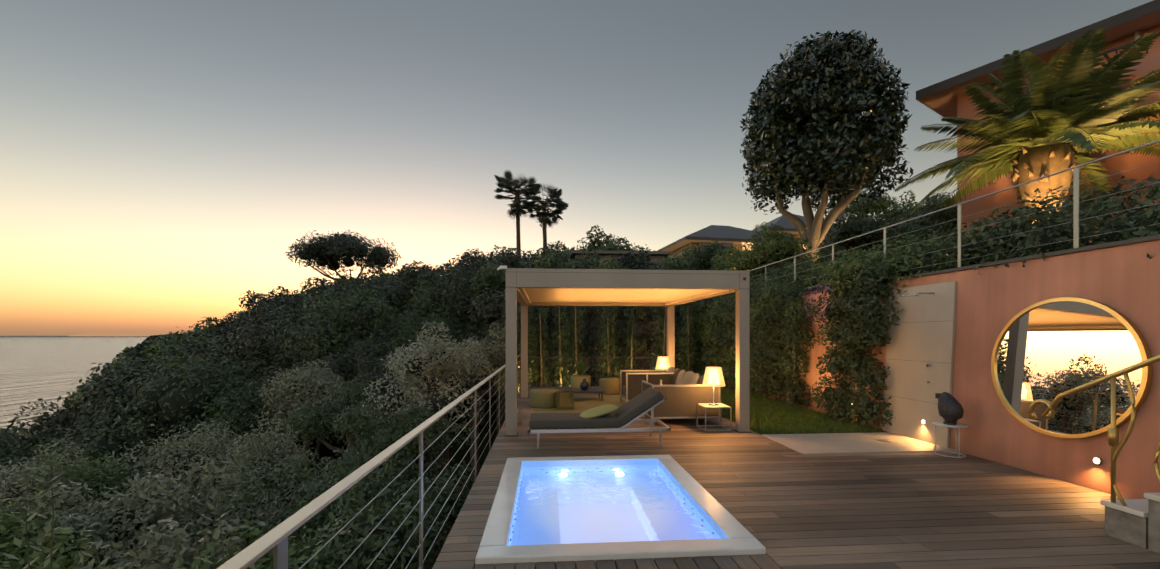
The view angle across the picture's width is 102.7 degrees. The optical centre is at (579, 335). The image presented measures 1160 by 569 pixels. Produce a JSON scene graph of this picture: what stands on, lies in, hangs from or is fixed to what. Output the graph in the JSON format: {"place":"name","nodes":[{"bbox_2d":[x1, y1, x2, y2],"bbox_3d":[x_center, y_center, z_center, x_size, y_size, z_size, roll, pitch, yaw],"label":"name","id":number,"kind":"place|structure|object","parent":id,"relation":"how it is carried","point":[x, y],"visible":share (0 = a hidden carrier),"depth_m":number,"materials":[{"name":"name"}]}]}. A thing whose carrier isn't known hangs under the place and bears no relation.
{"place":"outdoors","nodes":[
{"label":"outdoors","id":0,"kind":"place"},
{"bbox_2d":[0,336,148,434],"bbox_3d":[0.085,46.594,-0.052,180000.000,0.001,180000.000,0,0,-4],"label":"sea water","id":1,"kind":"structure","parent":0,"point":[34,369],"depth_m":696.46,"materials":[{"name":"grey liquid"}]},
{"bbox_2d":[71,332,168,335],"bbox_3d":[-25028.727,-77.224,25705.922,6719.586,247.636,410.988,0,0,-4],"label":"headland hill","id":2,"kind":"structure","parent":0,"point":[120,334],"depth_m":25699.62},
{"bbox_2d":[3,440,260,568],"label":"shoot","id":3,"kind":"object","parent":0,"point":[47,528],"depth_m":2.54,"materials":[{"name":"green plant"}]},
{"bbox_2d":[87,319,568,568],"bbox_3d":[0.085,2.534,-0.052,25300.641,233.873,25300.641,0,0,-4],"label":"terrain ground","id":4,"kind":"structure","parent":0,"point":[460,454],"depth_m":22.29,"materials":[{"name":"green plant"}]},
{"bbox_2d":[0,245,573,568],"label":"forest","id":5,"kind":"object","parent":4,"relation":"on","point":[75,471],"depth_m":10.81,"materials":[{"name":"green plant"}]},
{"bbox_2d":[568,250,669,385],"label":"house walls","id":6,"kind":"structure","parent":4,"relation":"on","point":[659,256],"depth_m":31.06,"materials":[{"name":"beige paint"}]},
{"bbox_2d":[595,259,656,268],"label":"house windows","id":7,"kind":"structure","parent":6,"relation":"in","point":[655,261],"depth_m":31.13,"materials":[{"name":"black glass"}]},
{"bbox_2d":[667,242,780,269],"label":"house walls","id":8,"kind":"structure","parent":4,"relation":"on","point":[677,252],"depth_m":38.14,"materials":[{"name":"beige paint"}]},
{"bbox_2d":[699,242,710,250],"bbox_3d":[9.967,-6.752,36.962,1.000,1.300,0.050,0,0,-4],"label":"house window","id":9,"kind":"structure","parent":8,"relation":"attached to","point":[703,243],"depth_m":36.92,"materials":[{"name":"grey"}]},
{"bbox_2d":[657,225,803,251],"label":"house roof","id":10,"kind":"structure","parent":8,"relation":"on","point":[714,233],"depth_m":37.73,"materials":[{"name":"grey tile"}]},
{"bbox_2d":[779,233,824,257],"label":"house walls","id":11,"kind":"structure","parent":4,"relation":"on","point":[802,248],"depth_m":40.69,"materials":[{"name":"beige paint"}]},
{"bbox_2d":[753,214,840,234],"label":"house roof","id":12,"kind":"structure","parent":11,"relation":"on","point":[786,224],"depth_m":40.81,"materials":[{"name":"tile"}]},
{"bbox_2d":[493,170,568,365],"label":"fan palm","id":13,"kind":"object","parent":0,"point":[506,184],"depth_m":41.47,"materials":[{"name":"green plant"}]},
{"bbox_2d":[0,0,1152,335],"label":"sky","id":14,"kind":"structure","parent":0,"point":[162,162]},
{"bbox_2d":[508,464,721,545],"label":"tub water","id":15,"kind":"structure","parent":0,"point":[591,504],"depth_m":4.37,"materials":[{"name":"blue liquid"}]},
{"bbox_2d":[285,190,955,434],"bbox_3d":[11.510,-6.662,40.442,76.386,23.579,44.692,0,0,-4],"label":"tree","id":16,"kind":"object","parent":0,"point":[691,261],"depth_m":39.49,"materials":[{"name":"green plant"}]},
{"bbox_2d":[622,385,625,396],"bbox_3d":[1.657,1.308,10.816,1.240,0.228,0.770,0,0,-4],"label":"sofa seat","id":17,"kind":"object","parent":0,"point":[624,390],"visible":0.19,"depth_m":10.89,"materials":[{"name":"brown fabric"}]},
{"bbox_2d":[655,356,669,369],"bbox_3d":[2.066,0.684,11.543,0.380,0.320,0.380,0,0,-4],"label":"lamp shade","id":18,"kind":"object","parent":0,"point":[663,363],"visible":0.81,"depth_m":11.41,"materials":[{"name":"white fabric"}]},
{"bbox_2d":[721,386,885,434],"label":"lawn ground","id":19,"kind":"structure","parent":0,"point":[758,432],"depth_m":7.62,"materials":[{"name":"green plant"}]},
{"bbox_2d":[466,175,1159,568],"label":"garden shrub","id":20,"kind":"object","parent":19,"relation":"on","point":[864,259],"depth_m":10.54,"materials":[{"name":"green plant"}]},
{"bbox_2d":[836,210,843,221],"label":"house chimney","id":21,"kind":"object","parent":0,"point":[841,213],"visible":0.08,"depth_m":43.26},
{"bbox_2d":[957,25,1159,249],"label":"villa walls","id":22,"kind":"structure","parent":0,"point":[1114,165],"depth_m":11.46,"materials":[{"name":"orange paint"}]},
{"bbox_2d":[916,0,1159,123],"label":"roof","id":23,"kind":"structure","parent":22,"relation":"on","point":[939,98],"depth_m":11.44,"materials":[{"name":"brown wood"}]},
{"bbox_2d":[1102,49,1159,122],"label":"villa balcony","id":24,"kind":"structure","parent":22,"relation":"attached to","point":[1150,62],"depth_m":9.66,"materials":[{"name":"orange paint"}]},
{"bbox_2d":[1103,32,1159,62],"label":"balcony railing","id":25,"kind":"object","parent":24,"relation":"on","point":[1115,49],"visible":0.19,"depth_m":9.99,"materials":[{"name":"black metal"}]},
{"bbox_2d":[1134,30,1140,52],"bbox_3d":[12.654,-6.381,10.535,0.100,1.050,0.100,0,0,-4],"label":"wall lamp","id":26,"kind":"object","parent":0,"point":[1137,33],"visible":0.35,"depth_m":10.50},
{"bbox_3d":[2.001,1.760,6.154,6.425,0.268,17.100,0,0,-4],"label":"deck substructure","id":27,"kind":"object","parent":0,"visible":0},
{"bbox_2d":[432,386,1159,568],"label":"deck terrace","id":28,"kind":"structure","parent":27,"relation":"on","point":[786,507],"depth_m":4.33,"materials":[{"name":"brown wood"}]},
{"bbox_2d":[273,358,517,568],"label":"railing posts","id":29,"kind":"object","parent":28,"relation":"attached to","point":[280,555],"visible":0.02,"depth_m":2.98,"materials":[{"name":"grey metal"}]},
{"bbox_2d":[217,355,519,568],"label":"handrail","id":30,"kind":"object","parent":29,"relation":"on","point":[249,555],"visible":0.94,"depth_m":1.66,"materials":[{"name":"grey metal"}]},
{"bbox_2d":[299,362,519,568],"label":"railing cables","id":31,"kind":"object","parent":29,"relation":"attached to","point":[323,546],"visible":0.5,"depth_m":2.96,"materials":[{"name":"silver metal"}]},
{"bbox_2d":[520,356,654,387],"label":"railing bars","id":32,"kind":"object","parent":29,"relation":"attached to","point":[566,357],"visible":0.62,"depth_m":14.50,"materials":[{"name":"grey"}]},
{"bbox_2d":[517,407,522,424],"bbox_3d":[-1.079,1.439,8.335,0.120,0.310,0.114,0,0,-4],"label":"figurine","id":33,"kind":"object","parent":28,"relation":"on","point":[519,417],"visible":0.98,"depth_m":8.30,"materials":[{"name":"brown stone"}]},
{"bbox_2d":[571,375,590,387],"bbox_3d":[0.019,1.384,13.479,0.580,0.420,0.580,0,0,-4],"label":"pouf","id":34,"kind":"object","parent":28,"relation":"on","point":[576,380],"visible":0.6,"depth_m":13.27,"materials":[{"name":"yellow fabric"}]},
{"bbox_2d":[573,357,589,375],"bbox_3d":[0.039,0.899,13.487,0.713,0.551,0.712,0,0,-4],"label":"planter foliage","id":35,"kind":"object","parent":34,"relation":"in","point":[581,370],"visible":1,"depth_m":13.45,"materials":[{"name":"green plant"}]},
{"bbox_2d":[533,396,645,414],"bbox_3d":[0.109,1.588,10.603,2.300,0.011,2.850,0,0,-4],"label":"rug","id":36,"kind":"object","parent":28,"relation":"on","point":[583,404],"visible":0.21,"depth_m":10.79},
{"bbox_2d":[555,391,573,409],"bbox_3d":[-0.335,1.414,10.094,0.400,0.360,0.400,0,0,-4],"label":"glass cube table","id":37,"kind":"object","parent":36,"relation":"on","point":[564,400],"visible":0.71,"depth_m":9.90,"materials":[{"name":"yellow"}]},
{"bbox_2d":[530,378,619,407],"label":"poufs","id":38,"kind":"object","parent":36,"relation":"on","point":[543,398],"visible":0.9,"depth_m":10.24,"materials":[{"name":"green fabric"}]},
{"bbox_2d":[568,388,603,400],"bbox_3d":[0.135,1.469,11.482,0.820,0.250,0.700,0,0,-4],"label":"coffee table","id":39,"kind":"object","parent":36,"relation":"on","point":[587,391],"visible":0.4,"depth_m":11.33,"materials":[{"name":"grey"}]},
{"bbox_2d":[580,379,588,389],"bbox_3d":[0.109,1.209,11.430,0.230,0.270,0.230,0,0,-4],"label":"blue vase","id":40,"kind":"object","parent":39,"relation":"on","point":[584,384],"visible":1,"depth_m":11.36,"materials":[{"name":"blue ceramic"}]},
{"bbox_2d":[620,370,673,401],"bbox_3d":[1.657,1.214,10.816,1.320,0.760,0.850,0,0,-4],"label":"sofa frame","id":41,"kind":"object","parent":36,"relation":"on","point":[621,395],"visible":0.31,"depth_m":11.16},
{"bbox_2d":[622,371,672,399],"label":"sofa panels","id":42,"kind":"object","parent":41,"relation":"attached to","point":[634,385],"visible":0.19,"depth_m":10.39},
{"bbox_2d":[666,367,674,372],"bbox_3d":[2.095,0.974,10.873,0.208,0.476,0.460,0,0,-4],"label":"sofa pillow","id":43,"kind":"object","parent":41,"relation":"on","point":[670,369],"visible":0.12,"depth_m":10.78,"materials":[{"name":"fabric"}]},
{"bbox_2d":[528,397,670,448],"bbox_3d":[0.262,1.247,6.929,2.030,0.694,0.700,0,0,-4],"label":"lounger frame","id":44,"kind":"object","parent":28,"relation":"on","point":[664,427],"visible":0.52,"depth_m":6.62,"materials":[{"name":"white metal"}]},
{"bbox_2d":[529,413,619,428],"bbox_3d":[-0.095,1.260,6.903,1.295,0.121,0.660,0,0,-4],"label":"lounger cushion","id":45,"kind":"object","parent":44,"relation":"on","point":[554,420],"visible":0.9,"depth_m":6.60,"materials":[{"name":"grey fabric"}]},
{"bbox_2d":[579,404,617,418],"bbox_3d":[0.278,1.134,6.910,0.575,0.182,0.437,0,0,-4],"label":"lounger pillow","id":46,"kind":"object","parent":45,"relation":"on","point":[599,411],"visible":0.98,"depth_m":6.78,"materials":[{"name":"fabric"}]},
{"bbox_2d":[612,387,663,426],"bbox_3d":[0.845,1.059,6.972,0.688,0.499,0.660,0,0,-4],"label":"lounger backrest","id":47,"kind":"object","parent":44,"relation":"on","point":[637,405],"visible":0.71,"depth_m":6.68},
{"bbox_2d":[507,459,725,541],"bbox_3d":[0.218,2.002,4.650,1.700,0.885,2.320,0,0,-4],"label":"pool tile border","id":48,"kind":"object","parent":28,"relation":"on","point":[624,461],"visible":0.1,"depth_m":5.79,"materials":[{"name":"blue tile"}]},
{"bbox_2d":[475,455,765,566],"bbox_3d":[0.219,1.597,4.640,2.100,0.095,2.660,0,0,-4],"label":"hot tub surround","id":49,"kind":"object","parent":48,"relation":"on","point":[739,539],"visible":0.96,"depth_m":3.49,"materials":[{"name":"white stone"}]},
{"bbox_2d":[504,268,750,435],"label":"pergola joints","id":50,"kind":"object","parent":28,"relation":"on","point":[744,278],"visible":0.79,"depth_m":7.53,"materials":[{"name":"grey metal"}]},
{"bbox_2d":[506,268,749,434],"bbox_3d":[0.639,0.264,9.799,3.980,2.660,4.630,0,0,-4],"label":"pergola frame","id":51,"kind":"object","parent":28,"relation":"on","point":[635,279],"visible":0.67,"depth_m":7.56,"materials":[{"name":"white metal"}]},
{"bbox_2d":[518,288,727,304],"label":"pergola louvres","id":52,"kind":"object","parent":51,"relation":"attached to","point":[665,296],"visible":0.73,"depth_m":9.76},
{"bbox_2d":[642,380,720,425],"bbox_3d":[1.855,1.234,8.660,1.240,0.720,0.880,0,0,-4],"label":"sofa frame","id":53,"kind":"object","parent":28,"relation":"on","point":[653,386],"visible":0.44,"depth_m":8.23,"materials":[{"name":"white metal"}]},
{"bbox_2d":[643,383,718,416],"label":"sofa panels","id":54,"kind":"object","parent":53,"relation":"attached to","point":[681,401],"visible":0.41,"depth_m":8.23,"materials":[{"name":"beige fabric"}]},
{"bbox_2d":[689,373,699,384],"bbox_3d":[2.226,0.974,9.078,0.206,0.476,0.460,0,0,1],"label":"sofa pillow","id":55,"kind":"object","parent":53,"relation":"on","point":[695,378],"visible":0.4,"depth_m":8.93,"materials":[{"name":"fabric"}]},
{"bbox_2d":[698,375,703,384],"bbox_3d":[2.282,0.974,8.581,0.206,0.476,0.460,0,0,-13],"label":"sofa pillow","id":56,"kind":"object","parent":53,"relation":"on","point":[701,380],"visible":0.17,"depth_m":8.63,"materials":[{"name":"fabric"}]},
{"bbox_2d":[696,404,731,431],"bbox_3d":[2.284,1.394,7.934,0.450,0.400,0.450,0,0,-4],"label":"side table","id":57,"kind":"object","parent":28,"relation":"on","point":[705,425],"visible":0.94,"depth_m":7.78,"materials":[{"name":"white metal"}]},
{"bbox_2d":[698,403,728,406],"bbox_3d":[2.284,1.198,7.934,0.414,0.016,0.414,0,0,-4],"label":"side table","id":58,"kind":"object","parent":57,"relation":"on","point":[708,405],"visible":0.79,"depth_m":7.88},
{"bbox_2d":[709,387,718,405],"bbox_3d":[2.284,0.990,7.929,0.170,0.400,0.170,0,0,-4],"label":"lamp base","id":59,"kind":"object","parent":57,"relation":"on","point":[713,404],"visible":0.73,"depth_m":7.91,"materials":[{"name":"silver metal"}]},
{"bbox_2d":[702,367,724,386],"bbox_3d":[2.284,0.700,7.929,0.380,0.320,0.380,0,0,-4],"label":"lamp shade","id":60,"kind":"object","parent":59,"relation":"on","point":[713,377],"visible":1,"depth_m":7.80,"materials":[{"name":"white fabric"}]},
{"bbox_2d":[636,240,1159,498],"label":"retaining wall","id":61,"kind":"structure","parent":28,"relation":"on","point":[991,302],"depth_m":5.45,"materials":[{"name":"paint"}]},
{"bbox_2d":[708,167,1078,302],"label":"railing posts","id":62,"kind":"object","parent":61,"relation":"on","point":[1075,207],"visible":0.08,"depth_m":5.19,"materials":[{"name":"grey metal"}]},
{"bbox_2d":[637,234,1159,320],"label":"wall cap","id":63,"kind":"object","parent":61,"relation":"on","point":[1100,246],"depth_m":5.39,"materials":[{"name":"grey metal"}]},
{"bbox_2d":[717,139,1159,298],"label":"railing upper cables","id":64,"kind":"object","parent":63,"relation":"on","point":[1115,154],"depth_m":5.91,"materials":[{"name":"grey metal"}]},
{"bbox_2d":[991,297,1151,437],"bbox_3d":[5.338,0.353,5.164,0.130,1.551,1.550,0,0,-4],"label":"mirror frame","id":65,"kind":"object","parent":61,"relation":"attached to","point":[1145,354],"visible":0.81,"depth_m":4.77,"materials":[{"name":"gold metal"}]},
{"bbox_2d":[995,301,1141,434],"bbox_3d":[5.333,0.352,5.164,0.077,1.488,1.490,0,0,-4],"label":"mirror","id":66,"kind":"object","parent":65,"relation":"in","point":[1050,352],"visible":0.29,"depth_m":5.08,"materials":[{"name":"clear mirror"}]},
{"bbox_2d":[1092,457,1101,464],"bbox_3d":[5.338,1.294,4.793,0.005,0.080,0.080,0,0,-4],"label":"wall light","id":67,"kind":"object","parent":61,"relation":"attached to","point":[1096,463],"visible":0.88,"depth_m":4.79,"materials":[{"name":"grey metal"}]},
{"bbox_2d":[932,421,967,457],"bbox_3d":[4.943,1.388,6.198,0.380,0.407,0.380,0,0,-4],"label":"sculpture table","id":68,"kind":"object","parent":28,"relation":"on","point":[940,423],"visible":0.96,"depth_m":6.17,"materials":[{"name":"white metal"}]},
{"bbox_2d":[935,392,963,424],"bbox_3d":[4.930,0.975,6.214,0.267,0.431,0.366,0,0,-4],"label":"sculpture head","id":69,"kind":"object","parent":68,"relation":"on","point":[950,410],"visible":1,"depth_m":6.14},
{"bbox_2d":[1105,499,1159,553],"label":"stair step","id":70,"kind":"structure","parent":28,"relation":"on","point":[1142,532],"depth_m":3.52,"materials":[{"name":"grey concrete"}]},
{"bbox_2d":[1101,492,1159,517],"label":"marble stair treads","id":71,"kind":"object","parent":70,"relation":"on","point":[1138,507],"visible":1,"depth_m":3.59,"materials":[{"name":"white stone"}]},
{"bbox_2d":[1029,355,1159,505],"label":"stair handrail","id":72,"kind":"object","parent":71,"relation":"on","point":[1113,430],"visible":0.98,"depth_m":3.67,"materials":[{"name":"metal"}]},
{"bbox_2d":[762,432,957,453],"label":"slab paving","id":73,"kind":"structure","parent":27,"relation":"on","point":[834,443],"depth_m":6.79,"materials":[{"name":"stone"}]},
{"bbox_2d":[877,439,891,441],"bbox_3d":[4.561,1.580,6.967,0.150,0.004,0.150,0,0,-4],"label":"shower drain","id":74,"kind":"object","parent":73,"relation":"on","point":[882,440],"visible":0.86,"depth_m":6.97,"materials":[{"name":"silver metal"}]},
{"bbox_2d":[882,281,956,447],"bbox_3d":[5.201,0.414,7.169,0.158,2.360,1.260,0,0,-4],"label":"shower panel","id":75,"kind":"object","parent":73,"relation":"on","point":[919,338],"visible":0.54,"depth_m":7.07,"materials":[{"name":"beige stone"}]},
{"bbox_2d":[901,292,933,382],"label":"shower fittings","id":76,"kind":"object","parent":75,"relation":"attached to","point":[927,365],"visible":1,"depth_m":6.87,"materials":[{"name":"silver metal"}]},
{"bbox_2d":[888,321,950,403],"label":"shower panel joints","id":77,"kind":"object","parent":75,"relation":"attached to","point":[921,361],"visible":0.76,"depth_m":7.14,"materials":[{"name":"grey"}]},
{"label":"upper terrace","id":78,"kind":"structure","parent":0,"visible":0},
{"bbox_2d":[740,30,913,263],"bbox_3d":[7.832,-5.077,14.857,5.128,8.762,4.900,0,0,-4],"label":"magnolia tree","id":79,"kind":"object","parent":78,"relation":"on","point":[856,81],"depth_m":13.68,"materials":[{"name":"green plant"}]},
{"bbox_2d":[893,27,1159,226],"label":"palm tree","id":80,"kind":"object","parent":78,"relation":"on","point":[1069,110],"depth_m":9.58,"materials":[{"name":"green plant"}]},
{"bbox_2d":[901,31,1159,217],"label":"phoenix palm rachis","id":81,"kind":"object","parent":80,"relation":"attached to","point":[1009,109],"visible":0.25,"depth_m":9.52,"materials":[{"name":"green"}]},
{"bbox_3d":[1.960,1.234,9.760,0.870,0.720,1.300,0,0,-4],"label":"sofa","id":82,"kind":"object","parent":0,"visible":0},
{"bbox_2d":[671,368,680,384],"bbox_3d":[2.147,0.974,10.426,0.214,0.476,0.459,0,0,-4],"label":"sofa pillow","id":83,"kind":"object","parent":82,"relation":"on","point":[675,375],"visible":0.44,"depth_m":10.30,"materials":[{"name":"fabric"}]},
{"bbox_2d":[675,370,685,384],"bbox_3d":[2.160,0.974,9.975,0.223,0.476,0.458,0,0,-4],"label":"sofa pillow","id":84,"kind":"object","parent":82,"relation":"on","point":[680,376],"visible":0.5,"depth_m":9.84,"materials":[{"name":"fabric"}]},
{"bbox_2d":[681,371,694,384],"bbox_3d":[2.213,0.974,9.528,0.206,0.476,0.460,0,0,-13],"label":"sofa pillow","id":85,"kind":"object","parent":82,"relation":"on","point":[688,375],"visible":0.48,"depth_m":9.46,"materials":[{"name":"fabric"}]}
]}

